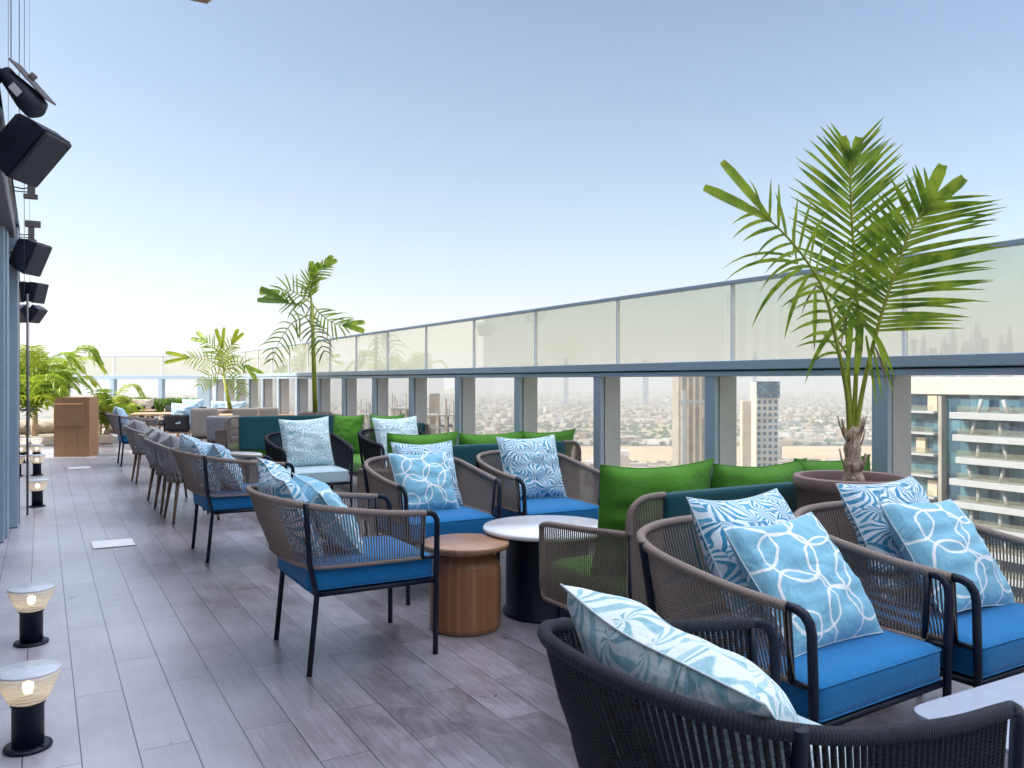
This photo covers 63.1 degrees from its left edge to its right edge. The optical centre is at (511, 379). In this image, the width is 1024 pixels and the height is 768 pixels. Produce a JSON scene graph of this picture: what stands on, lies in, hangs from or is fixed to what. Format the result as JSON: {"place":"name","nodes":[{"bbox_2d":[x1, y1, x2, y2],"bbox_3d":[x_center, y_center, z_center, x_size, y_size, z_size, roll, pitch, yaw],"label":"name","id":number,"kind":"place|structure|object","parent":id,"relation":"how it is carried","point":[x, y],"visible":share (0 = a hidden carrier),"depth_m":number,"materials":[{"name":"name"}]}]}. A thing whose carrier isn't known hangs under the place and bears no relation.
{"place":"outdoors","nodes":[
{"label":"outdoors","id":0,"kind":"place"},
{"bbox_2d":[357,400,388,437],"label":"unfinished building","id":1,"kind":"structure","parent":0,"point":[367,423],"depth_m":331.10,"materials":[{"name":"concrete"}]},
{"bbox_2d":[391,393,427,417],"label":"unfinished building","id":2,"kind":"structure","parent":0,"point":[399,410],"depth_m":301.00,"materials":[{"name":"concrete"}]},
{"bbox_2d":[427,398,454,433],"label":"unfinished building","id":3,"kind":"structure","parent":0,"point":[438,426],"depth_m":281.00,"materials":[{"name":"concrete"}]},
{"bbox_2d":[30,390,871,498],"bbox_3d":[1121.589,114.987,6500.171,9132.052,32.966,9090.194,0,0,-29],"label":"city houses","id":4,"kind":"structure","parent":0,"point":[552,414],"depth_m":3011.58,"materials":[{"name":"concrete"}]},
{"bbox_2d":[38,386,871,446],"bbox_3d":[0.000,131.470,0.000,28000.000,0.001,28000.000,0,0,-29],"label":"city ground","id":5,"kind":"structure","parent":0,"point":[628,390],"depth_m":8115.72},
{"bbox_2d":[429,393,439,433],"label":"high-rise building","id":6,"kind":"structure","parent":5,"relation":"on","point":[433,400],"depth_m":307.76,"materials":[{"name":"concrete"}]},
{"bbox_2d":[39,396,871,461],"bbox_3d":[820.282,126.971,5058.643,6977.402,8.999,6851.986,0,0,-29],"label":"city trees","id":7,"kind":"object","parent":5,"relation":"on","point":[634,426],"visible":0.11,"depth_m":2383.73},
{"bbox_2d":[642,359,647,403],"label":"skyline tower","id":8,"kind":"structure","parent":5,"relation":"on","point":[644,390],"depth_m":4286.21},
{"bbox_2d":[672,377,704,465],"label":"high-rise building","id":9,"kind":"structure","parent":5,"relation":"on","point":[694,387],"depth_m":392.48,"materials":[{"name":"concrete"}]},
{"bbox_2d":[677,390,704,464],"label":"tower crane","id":10,"kind":"object","parent":5,"relation":"on","point":[683,401],"visible":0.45,"depth_m":384.10,"materials":[{"name":"metal"}]},
{"bbox_2d":[740,401,750,466],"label":"high-rise building","id":11,"kind":"structure","parent":5,"relation":"on","point":[745,433],"depth_m":467.05,"materials":[{"name":"concrete"}]},
{"bbox_2d":[750,381,779,466],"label":"high-rise building","id":12,"kind":"structure","parent":5,"relation":"on","point":[764,396],"depth_m":473.66,"materials":[{"name":"white concrete"}]},
{"bbox_2d":[757,400,776,466],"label":"window","id":13,"kind":"structure","parent":12,"relation":"in","point":[758,401],"depth_m":473.48,"materials":[{"name":"grey glass"}]},
{"bbox_2d":[0,428,1007,767],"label":"terrace floor","id":14,"kind":"structure","parent":0,"point":[162,646],"depth_m":4.38,"materials":[{"name":"grey wood"}]},
{"bbox_2d":[0,0,29,541],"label":"glass facade","id":15,"kind":"structure","parent":14,"relation":"on","point":[12,392],"depth_m":8.24,"materials":[{"name":"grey glass"}]},
{"bbox_2d":[24,0,24,296],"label":"hanging cable","id":16,"kind":"object","parent":15,"relation":"hanging from","point":[24,184],"visible":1,"depth_m":7.30,"materials":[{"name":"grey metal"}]},
{"bbox_2d":[16,185,37,199],"bbox_3d":[-4.170,-1.685,7.190,0.219,0.240,0.060,0,0,-29],"label":"wall bracket","id":17,"kind":"object","parent":15,"relation":"attached to","point":[30,193],"depth_m":7.18,"materials":[{"name":"grey metal"}]},
{"bbox_2d":[1,58,55,117],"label":"projector lamp","id":18,"kind":"object","parent":15,"relation":"attached to","point":[29,100],"visible":0.99,"depth_m":4.56,"materials":[{"name":"grey metal"}]},
{"bbox_2d":[9,238,51,276],"bbox_3d":[-4.771,-1.205,8.189,0.395,0.354,0.269,0,0,-3],"label":"speaker","id":19,"kind":"object","parent":15,"relation":"attached to","point":[37,254],"visible":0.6,"depth_m":8.11},
{"bbox_2d":[21,220,40,241],"bbox_3d":[-5.208,-1.600,8.990,0.219,0.240,0.060,0,0,-29],"label":"wall bracket","id":20,"kind":"object","parent":15,"relation":"attached to","point":[31,225],"depth_m":8.98,"materials":[{"name":"grey metal"}]},
{"bbox_2d":[0,113,71,187],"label":"speaker","id":21,"kind":"object","parent":15,"relation":"attached to","point":[32,153],"visible":1,"depth_m":4.90},
{"bbox_2d":[28,282,48,303],"bbox_3d":[-7.738,-1.411,13.482,0.387,0.342,0.270,0,0,0],"label":"speaker","id":22,"kind":"object","parent":15,"relation":"attached to","point":[37,292],"visible":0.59,"depth_m":13.41},
{"bbox_2d":[29,305,47,322],"bbox_3d":[-8.880,-1.230,15.471,0.370,0.344,0.302,0,0,13],"label":"speaker","id":23,"kind":"object","parent":15,"relation":"attached to","point":[38,313],"visible":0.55,"depth_m":15.42},
{"bbox_2d":[21,294,34,514],"bbox_3d":[-5.228,0.265,8.991,0.140,2.390,0.040,0,0,-29],"label":"steel rod","id":24,"kind":"object","parent":14,"relation":"on","point":[27,409],"visible":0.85,"depth_m":8.98,"materials":[{"name":"grey metal"}]},
{"bbox_2d":[0,659,61,756],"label":"bollard lamp","id":25,"kind":"object","parent":14,"relation":"on","point":[25,701],"visible":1,"depth_m":3.28,"materials":[{"name":"black"}]},
{"bbox_2d":[6,582,55,647],"bbox_3d":[-2.682,1.310,4.650,0.239,0.315,0.239,0,0,-29],"label":"bollard lamp","id":26,"kind":"object","parent":14,"relation":"on","point":[29,611],"visible":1,"depth_m":4.60,"materials":[{"name":"black"}]},
{"bbox_2d":[25,478,48,507],"bbox_3d":[-5.508,1.310,9.670,0.239,0.315,0.239,0,0,-29],"label":"bollard lamp","id":27,"kind":"object","parent":14,"relation":"on","point":[37,493],"visible":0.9,"depth_m":9.62,"materials":[{"name":"white"}]},
{"bbox_2d":[29,454,45,475],"bbox_3d":[-7.324,1.310,12.850,0.239,0.315,0.239,0,0,-29],"label":"bollard lamp","id":28,"kind":"object","parent":14,"relation":"on","point":[37,460],"visible":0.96,"depth_m":12.80,"materials":[{"name":"white"}]},
{"bbox_2d":[30,428,110,436],"bbox_3d":[-14.822,1.388,18.566,10.450,0.156,3.890,0,0,-29],"label":"planting bed","id":29,"kind":"object","parent":14,"relation":"on","point":[47,434],"visible":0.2,"depth_m":20.03,"materials":[{"name":"stone"}]},
{"bbox_2d":[30,345,83,435],"bbox_3d":[-11.268,0.254,19.488,2.200,2.113,2.354,0,0,-29],"label":"palm bush","id":30,"kind":"object","parent":29,"relation":"on","point":[44,368],"visible":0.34,"depth_m":19.36,"materials":[{"name":"green plant"}]},
{"bbox_2d":[30,369,92,419],"bbox_3d":[-10.665,0.530,18.482,1.822,1.560,2.590,0,0,36],"label":"palm bush","id":31,"kind":"object","parent":29,"relation":"on","point":[37,399],"visible":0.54,"depth_m":18.54,"materials":[{"name":"green plant"}]},
{"bbox_2d":[31,344,107,432],"bbox_3d":[-11.230,0.217,20.656,2.194,2.186,1.807,0,0,-29],"label":"palm bush","id":32,"kind":"object","parent":29,"relation":"on","point":[95,356],"visible":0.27,"depth_m":20.68,"materials":[{"name":"green plant"}]},
{"bbox_2d":[56,379,146,434],"bbox_3d":[-9.523,0.645,19.650,1.782,1.330,2.076,0,0,42],"label":"palm bush","id":33,"kind":"object","parent":29,"relation":"on","point":[110,404],"visible":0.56,"depth_m":19.59,"materials":[{"name":"green plant"}]},
{"bbox_2d":[30,435,112,445],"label":"planter kerb","id":34,"kind":"structure","parent":14,"relation":"on","point":[49,440],"depth_m":18.73,"materials":[{"name":"stone"}]},
{"bbox_2d":[53,397,98,456],"bbox_3d":[-8.460,0.900,16.183,0.640,1.140,0.555,0,0,-8],"label":"podium","id":35,"kind":"object","parent":14,"relation":"on","point":[76,425],"visible":1,"depth_m":15.95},
{"bbox_2d":[91,538,135,548],"bbox_3d":[-3.570,1.462,7.455,0.340,0.008,0.340,0,0,-29],"label":"floor cover","id":36,"kind":"object","parent":14,"relation":"on","point":[112,543],"visible":1,"depth_m":7.43,"materials":[{"name":"white metal"}]},
{"bbox_2d":[30,355,211,422],"bbox_3d":[-16.578,0.352,26.977,15.160,2.228,0.220,0,0,11],"label":"glass balustrade","id":37,"kind":"object","parent":14,"relation":"on","point":[205,396],"visible":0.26,"depth_m":25.78,"materials":[{"name":"glass"}]},
{"bbox_2d":[123,425,144,483],"bbox_3d":[-5.267,1.058,12.011,0.618,0.828,0.651,0,0,-31],"label":"dining armchair","id":38,"kind":"object","parent":14,"relation":"on","point":[137,451],"visible":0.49,"depth_m":11.78,"materials":[{"name":"wicker"}]},
{"bbox_2d":[125,419,147,447],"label":"pillow","id":39,"kind":"object","parent":38,"relation":"on","point":[138,425],"visible":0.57,"depth_m":11.75,"materials":[{"name":"grey fabric"}]},
{"bbox_2d":[105,413,165,466],"bbox_3d":[-6.586,1.019,14.541,0.926,0.905,0.814,0,0,-29],"label":"lounge chair","id":40,"kind":"object","parent":14,"relation":"on","point":[155,422],"visible":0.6,"depth_m":14.19,"materials":[{"name":"beige wicker"}]},
{"bbox_2d":[113,407,129,432],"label":"pillow","id":41,"kind":"object","parent":40,"relation":"on","point":[119,411],"visible":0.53,"depth_m":14.25,"materials":[{"name":"blue fabric"}]},
{"bbox_2d":[136,406,153,422],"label":"dining chair","id":42,"kind":"object","parent":14,"relation":"on","point":[139,408],"visible":0.13,"depth_m":20.34,"materials":[{"name":"brown wood"}]},
{"bbox_2d":[132,399,153,409],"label":"pillow","id":43,"kind":"object","parent":42,"relation":"on","point":[148,403],"visible":0.52,"depth_m":20.38,"materials":[{"name":"beige fabric"}]},
{"bbox_2d":[120,396,196,429],"bbox_3d":[-10.343,0.970,24.099,2.486,0.992,0.599,0,0,5],"label":"hedge planter","id":44,"kind":"object","parent":14,"relation":"on","point":[159,404],"visible":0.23,"depth_m":23.87,"materials":[{"name":"green plant"}]},
{"bbox_2d":[138,434,186,500],"bbox_3d":[-4.188,1.058,10.101,0.618,0.828,0.651,0,0,-34],"label":"dining armchair","id":45,"kind":"object","parent":14,"relation":"on","point":[141,436],"visible":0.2,"depth_m":10.17,"materials":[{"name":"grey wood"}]},
{"bbox_2d":[140,426,163,455],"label":"pillow","id":46,"kind":"object","parent":45,"relation":"on","point":[149,430],"visible":0.27,"depth_m":9.87,"materials":[{"name":"grey fabric"}]},
{"bbox_2d":[143,438,204,513],"bbox_3d":[-3.824,1.058,9.415,0.618,0.828,0.651,0,0,-31],"label":"dining armchair","id":47,"kind":"object","parent":14,"relation":"on","point":[159,472],"visible":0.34,"depth_m":9.20,"materials":[{"name":"wicker"}]},
{"bbox_2d":[145,429,168,466],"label":"pillow","id":48,"kind":"object","parent":47,"relation":"on","point":[155,435],"visible":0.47,"depth_m":9.18,"materials":[{"name":"grey fabric"}]},
{"bbox_2d":[163,414,202,441],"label":"dining chair","id":49,"kind":"object","parent":14,"relation":"on","point":[171,420],"visible":0.8,"depth_m":16.70,"materials":[{"name":"black fabric"}]},
{"bbox_2d":[171,403,198,426],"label":"pillow","id":50,"kind":"object","parent":49,"relation":"on","point":[180,409],"visible":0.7,"depth_m":16.72,"materials":[{"name":"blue fabric"}]},
{"bbox_2d":[153,442,219,523],"bbox_3d":[-3.436,1.058,8.770,0.618,0.828,0.651,0,0,-33],"label":"dining armchair","id":51,"kind":"object","parent":14,"relation":"on","point":[177,479],"visible":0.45,"depth_m":8.55,"materials":[{"name":"grey wicker"}]},
{"bbox_2d":[156,433,180,473],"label":"pillow","id":52,"kind":"object","parent":51,"relation":"on","point":[168,440],"visible":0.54,"depth_m":8.51,"materials":[{"name":"grey fabric"}]},
{"bbox_2d":[190,408,218,438],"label":"dining chair","id":53,"kind":"object","parent":14,"relation":"on","point":[198,422],"visible":0.52,"depth_m":15.07,"materials":[{"name":"grey fabric"}]},
{"bbox_2d":[206,416,235,443],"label":"dining chair","id":54,"kind":"object","parent":14,"relation":"on","point":[213,423],"visible":0.55,"depth_m":13.98,"materials":[{"name":"grey fabric"}]},
{"bbox_2d":[218,409,235,442],"bbox_3d":[-6.516,1.069,19.300,0.560,0.797,0.560,0,0,-29],"label":"planter pot","id":55,"kind":"object","parent":14,"relation":"on","point":[224,411],"visible":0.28,"depth_m":19.04,"materials":[{"name":"ceramic"}]},
{"bbox_2d":[164,327,264,408],"bbox_3d":[-6.907,-0.239,19.404,2.285,1.956,0.458,0,0,-4],"label":"potted palm","id":56,"kind":"object","parent":55,"relation":"in","point":[221,344],"visible":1,"depth_m":19.30,"materials":[{"name":"green plant"}]},
{"bbox_2d":[170,447,294,562],"bbox_3d":[-2.412,1.019,7.111,0.926,0.905,0.814,0,0,-30],"label":"lounge chair","id":57,"kind":"object","parent":14,"relation":"on","point":[225,500],"visible":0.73,"depth_m":6.78,"materials":[{"name":"beige wicker"}]},
{"bbox_2d":[179,433,221,491],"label":"pillow","id":58,"kind":"object","parent":57,"relation":"on","point":[187,443],"visible":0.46,"depth_m":6.86,"materials":[{"name":"blue fabric"}]},
{"bbox_2d":[203,442,242,490],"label":"pillow","id":59,"kind":"object","parent":57,"relation":"on","point":[217,450],"visible":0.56,"depth_m":6.87,"materials":[{"name":"blue fabric"}]},
{"bbox_2d":[232,408,258,416],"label":"dining chair","id":60,"kind":"object","parent":14,"relation":"on","point":[241,412],"visible":0.13,"depth_m":15.86,"materials":[{"name":"fabric"}]},
{"bbox_2d":[257,407,278,415],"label":"dining chair","id":61,"kind":"object","parent":14,"relation":"on","point":[268,411],"visible":0.09,"depth_m":16.06,"materials":[{"name":"fabric"}]},
{"bbox_2d":[215,414,342,459],"bbox_3d":[-3.699,1.010,13.360,1.894,0.924,0.904,0,0,-29],"label":"sofa","id":62,"kind":"object","parent":14,"relation":"on","point":[249,433],"visible":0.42,"depth_m":12.73,"materials":[{"name":"teal fabric"}]},
{"bbox_2d":[264,432,353,507],"bbox_3d":[-2.194,1.019,8.928,0.814,0.905,0.926,0,0,-29],"label":"lounge chair","id":63,"kind":"object","parent":14,"relation":"on","point":[337,473],"visible":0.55,"depth_m":8.70,"materials":[{"name":"grey wicker"}]},
{"bbox_2d":[278,416,334,467],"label":"pillow","id":64,"kind":"object","parent":63,"relation":"on","point":[306,443],"visible":0.94,"depth_m":8.84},
{"bbox_2d":[298,412,332,414],"bbox_3d":[-3.351,1.008,14.200,0.580,0.917,0.580,0,0,-29],"label":"planter pot","id":65,"kind":"object","parent":14,"relation":"on","point":[312,413],"visible":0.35,"depth_m":14.00,"materials":[{"name":"ceramic"}]},
{"bbox_2d":[257,255,364,412],"bbox_3d":[-3.414,-0.774,14.225,1.794,2.770,0.696,0,0,-14],"label":"potted palm","id":66,"kind":"object","parent":65,"relation":"in","point":[274,296],"visible":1,"depth_m":14.19,"materials":[{"name":"green plant"}]},
{"bbox_2d":[245,484,439,676],"bbox_3d":[-0.962,1.019,4.544,0.926,0.905,0.814,0,0,-29],"label":"lounge chair","id":67,"kind":"object","parent":14,"relation":"on","point":[388,561],"visible":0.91,"depth_m":4.28,"materials":[{"name":"blue wicker"}]},
{"bbox_2d":[256,457,322,557],"bbox_3d":[-1.199,0.695,4.479,0.321,0.543,0.599,0,0,-29],"label":"pillow","id":68,"kind":"object","parent":67,"relation":"on","point":[276,479],"visible":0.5,"depth_m":4.31,"materials":[{"name":"blue fabric"}]},
{"bbox_2d":[292,473,363,553],"bbox_3d":[-0.991,0.732,4.514,0.318,0.440,0.524,0,0,-29],"label":"pillow","id":69,"kind":"object","parent":67,"relation":"on","point":[315,491],"visible":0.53,"depth_m":4.37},
{"bbox_2d":[330,422,430,476],"bbox_3d":[-1.836,1.010,11.137,0.904,0.924,1.894,0,0,-29],"label":"sofa","id":70,"kind":"object","parent":14,"relation":"on","point":[422,427],"visible":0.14,"depth_m":10.62,"materials":[{"name":"green fabric"}]},
{"bbox_2d":[333,414,363,453],"bbox_3d":[-2.252,0.745,11.419,0.425,0.555,0.300,0,0,6],"label":"cushion","id":71,"kind":"object","parent":70,"relation":"on","point":[347,428],"visible":0.62,"depth_m":11.34,"materials":[{"name":"green fabric"}]},
{"bbox_2d":[370,414,404,441],"bbox_3d":[-1.673,0.737,11.133,0.464,0.567,0.300,0,0,1],"label":"cushion","id":72,"kind":"object","parent":70,"relation":"on","point":[385,417],"visible":0.2,"depth_m":11.14,"materials":[{"name":"green fabric"}]},
{"bbox_2d":[357,428,427,468],"bbox_3d":[-1.303,1.019,9.546,0.814,0.905,0.926,0,0,-29],"label":"lounge chair","id":73,"kind":"object","parent":14,"relation":"on","point":[370,448],"visible":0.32,"depth_m":9.38,"materials":[{"name":"grey wicker"}]},
{"bbox_2d":[372,416,417,454],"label":"pillow","id":74,"kind":"object","parent":73,"relation":"on","point":[404,426],"visible":0.48,"depth_m":9.50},
{"bbox_2d":[362,455,501,604],"bbox_3d":[-0.609,1.019,5.999,0.814,0.905,0.926,0,0,-29],"label":"lounge chair","id":75,"kind":"object","parent":14,"relation":"on","point":[474,513],"visible":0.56,"depth_m":5.81,"materials":[{"name":"blue wicker"}]},
{"bbox_2d":[387,451,459,509],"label":"pillow","id":76,"kind":"object","parent":75,"relation":"on","point":[425,480],"visible":0.89,"depth_m":5.87,"materials":[{"name":"fabric"}]},
{"bbox_2d":[391,440,462,504],"bbox_3d":[-0.633,0.690,6.163,0.504,0.473,0.310,0,0,-29],"label":"pillow","id":77,"kind":"object","parent":75,"relation":"on","point":[407,449],"visible":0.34,"depth_m":6.17,"materials":[{"name":"blue fabric"}]},
{"bbox_2d":[424,533,508,635],"bbox_3d":[-0.278,1.211,4.965,0.524,0.506,0.524,0,0,-29],"label":"barrel table","id":78,"kind":"object","parent":14,"relation":"on","point":[469,585],"visible":0.82,"depth_m":4.79,"materials":[{"name":"brown wood"}]},
{"bbox_2d":[356,440,581,535],"bbox_3d":[-0.372,1.010,7.613,1.894,0.924,0.904,0,0,-29],"label":"sofa","id":79,"kind":"object","parent":14,"relation":"on","point":[469,453],"visible":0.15,"depth_m":7.24,"materials":[{"name":"teal fabric"}]},
{"bbox_2d":[387,431,457,468],"bbox_3d":[-0.794,0.735,7.242,0.664,0.577,0.300,0,0,-29],"label":"cushion","id":80,"kind":"object","parent":79,"relation":"on","point":[422,439],"visible":0.23,"depth_m":7.14,"materials":[{"name":"green fabric"}]},
{"bbox_2d":[459,431,521,444],"bbox_3d":[-0.213,0.742,7.495,0.664,0.563,0.293,0,0,-29],"label":"cushion","id":81,"kind":"object","parent":79,"relation":"on","point":[466,439],"visible":0.19,"depth_m":7.37,"materials":[{"name":"green fabric"}]},
{"bbox_2d":[519,428,575,484],"bbox_3d":[0.301,0.741,7.783,0.624,0.566,0.299,0,0,-29],"label":"cushion","id":82,"kind":"object","parent":79,"relation":"on","point":[564,435],"visible":0.19,"depth_m":7.75,"materials":[{"name":"green fabric"}]},
{"bbox_2d":[475,450,599,519],"bbox_3d":[0.188,1.019,6.426,0.814,0.905,0.926,0,0,-27],"label":"lounge chair","id":83,"kind":"object","parent":14,"relation":"on","point":[575,504],"visible":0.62,"depth_m":6.25,"materials":[{"name":"blue wicker"}]},
{"bbox_2d":[496,434,566,498],"bbox_3d":[0.148,0.683,6.545,0.524,0.490,0.298,0,0,-27],"label":"pillow","id":84,"kind":"object","parent":83,"relation":"on","point":[533,464],"visible":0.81,"depth_m":6.47,"materials":[{"name":"blue fabric"}]},
{"bbox_2d":[483,515,597,623],"bbox_3d":[0.225,1.194,5.295,0.820,0.544,0.820,0,0,-29],"label":"round table","id":85,"kind":"object","parent":14,"relation":"on","point":[525,602],"visible":0.63,"depth_m":5.09,"materials":[{"name":"white stone"}]},
{"bbox_2d":[205,238,1023,496],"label":"glass balustrade","id":86,"kind":"object","parent":14,"relation":"on","point":[891,432],"visible":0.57,"depth_m":7.23,"materials":[{"name":"glass"}]},
{"bbox_2d":[539,482,796,619],"bbox_3d":[1.184,1.010,4.817,1.894,0.924,0.904,0,0,-29],"label":"sofa","id":87,"kind":"object","parent":14,"relation":"on","point":[572,565],"visible":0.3,"depth_m":4.24,"materials":[{"name":"beige wicker"}]},
{"bbox_2d":[589,458,713,576],"bbox_3d":[0.760,0.724,4.420,0.733,0.597,0.277,0,0,-25],"label":"cushion","id":88,"kind":"object","parent":87,"relation":"on","point":[622,490],"visible":0.4,"depth_m":4.26,"materials":[{"name":"green fabric"}]},
{"bbox_2d":[710,458,806,487],"bbox_3d":[1.371,0.735,4.690,0.714,0.573,0.302,0,0,-29],"label":"cushion","id":89,"kind":"object","parent":87,"relation":"on","point":[727,476],"visible":0.24,"depth_m":4.54,"materials":[{"name":"green fabric"}]},
{"bbox_2d":[794,454,869,470],"bbox_3d":[1.871,0.736,4.987,0.664,0.576,0.309,0,0,-31],"label":"cushion","id":90,"kind":"object","parent":87,"relation":"on","point":[808,465],"visible":0.08,"depth_m":4.87,"materials":[{"name":"green fabric"}]},
{"bbox_2d":[537,617,1023,767],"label":"lounge chair","id":91,"kind":"object","parent":14,"relation":"on","point":[601,705],"visible":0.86,"depth_m":1.63,"materials":[{"name":"grey wicker"}]},
{"bbox_2d":[560,583,830,767],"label":"pillow","id":92,"kind":"object","parent":91,"relation":"on","point":[636,639],"visible":0.62,"depth_m":1.64,"materials":[{"name":"fabric"}]},
{"bbox_2d":[636,515,953,725],"bbox_3d":[0.986,1.019,3.121,0.896,0.905,0.926,0,0,-33],"label":"lounge chair","id":93,"kind":"object","parent":14,"relation":"on","point":[840,683],"visible":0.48,"depth_m":2.84,"materials":[{"name":"blue wicker"}]},
{"bbox_2d":[686,488,794,634],"bbox_3d":[0.966,0.688,3.258,0.544,0.476,0.335,0,0,-33],"label":"pillow","id":94,"kind":"object","parent":93,"relation":"on","point":[711,517],"visible":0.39,"depth_m":3.18,"materials":[{"name":"blue fabric"}]},
{"bbox_2d":[721,512,883,657],"bbox_3d":[1.048,0.723,3.026,0.504,0.410,0.343,0,0,-33],"label":"pillow","id":95,"kind":"object","parent":93,"relation":"on","point":[800,561],"visible":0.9,"depth_m":2.95,"materials":[{"name":"fabric"}]},
{"bbox_2d":[793,470,908,591],"bbox_3d":[1.721,0.976,4.222,0.566,0.982,0.566,0,0,-29],"label":"planter pot","id":96,"kind":"object","parent":14,"relation":"on","point":[815,486],"visible":0.23,"depth_m":4.12,"materials":[{"name":"ceramic"}]},
{"bbox_2d":[703,117,1006,481],"bbox_3d":[1.647,-0.419,4.149,1.525,1.887,0.492,0,0,-3],"label":"potted palm","id":97,"kind":"object","parent":96,"relation":"on","point":[878,229],"visible":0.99,"depth_m":4.14,"materials":[{"name":"green plant"}]},
{"bbox_2d":[793,501,1023,695],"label":"lounge chair","id":98,"kind":"object","parent":14,"relation":"on","point":[988,644],"visible":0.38,"depth_m":3.11,"materials":[{"name":"blue wicker"}]},
{"bbox_2d":[835,476,929,601],"bbox_3d":[1.710,0.691,3.645,0.544,0.487,0.336,0,0,-31],"label":"pillow","id":99,"kind":"object","parent":98,"relation":"on","point":[864,512],"visible":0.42,"depth_m":3.56,"materials":[{"name":"blue fabric"}]},
{"bbox_2d":[878,499,1014,613],"bbox_3d":[1.811,0.720,3.449,0.530,0.434,0.328,0,0,-31],"label":"pillow","id":100,"kind":"object","parent":98,"relation":"on","point":[943,535],"visible":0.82,"depth_m":3.36,"materials":[{"name":"fabric"}]},
{"bbox_2d":[914,673,1023,753],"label":"square table","id":101,"kind":"object","parent":14,"relation":"on","point":[999,691],"visible":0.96,"depth_m":2.56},
{"bbox_2d":[30,0,1023,388],"label":"sky","id":102,"kind":"structure","parent":0,"point":[453,159],"materials":[{"name":"blue"}]},
{"bbox_2d":[573,446,871,462],"bbox_3d":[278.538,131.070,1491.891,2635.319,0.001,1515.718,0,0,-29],"label":"sand flat","id":103,"kind":"structure","parent":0,"point":[645,454],"depth_m":1506.56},
{"bbox_2d":[908,339,916,376],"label":"skyline tower","id":104,"kind":"structure","parent":0,"point":[912,346],"depth_m":4284.49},
{"bbox_2d":[947,325,956,376],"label":"skyline tower","id":105,"kind":"structure","parent":0,"point":[952,344],"depth_m":4285.78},
{"bbox_2d":[911,377,1023,601],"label":"apartment tower","id":106,"kind":"structure","parent":0,"point":[967,445],"depth_m":124.72,"materials":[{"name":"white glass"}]},
{"bbox_2d":[970,322,981,376],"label":"skyline tower","id":107,"kind":"structure","parent":0,"point":[976,339],"depth_m":4279.46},
{"bbox_2d":[1005,323,1012,376],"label":"skyline tower","id":108,"kind":"structure","parent":0,"point":[1008,345],"depth_m":4290.03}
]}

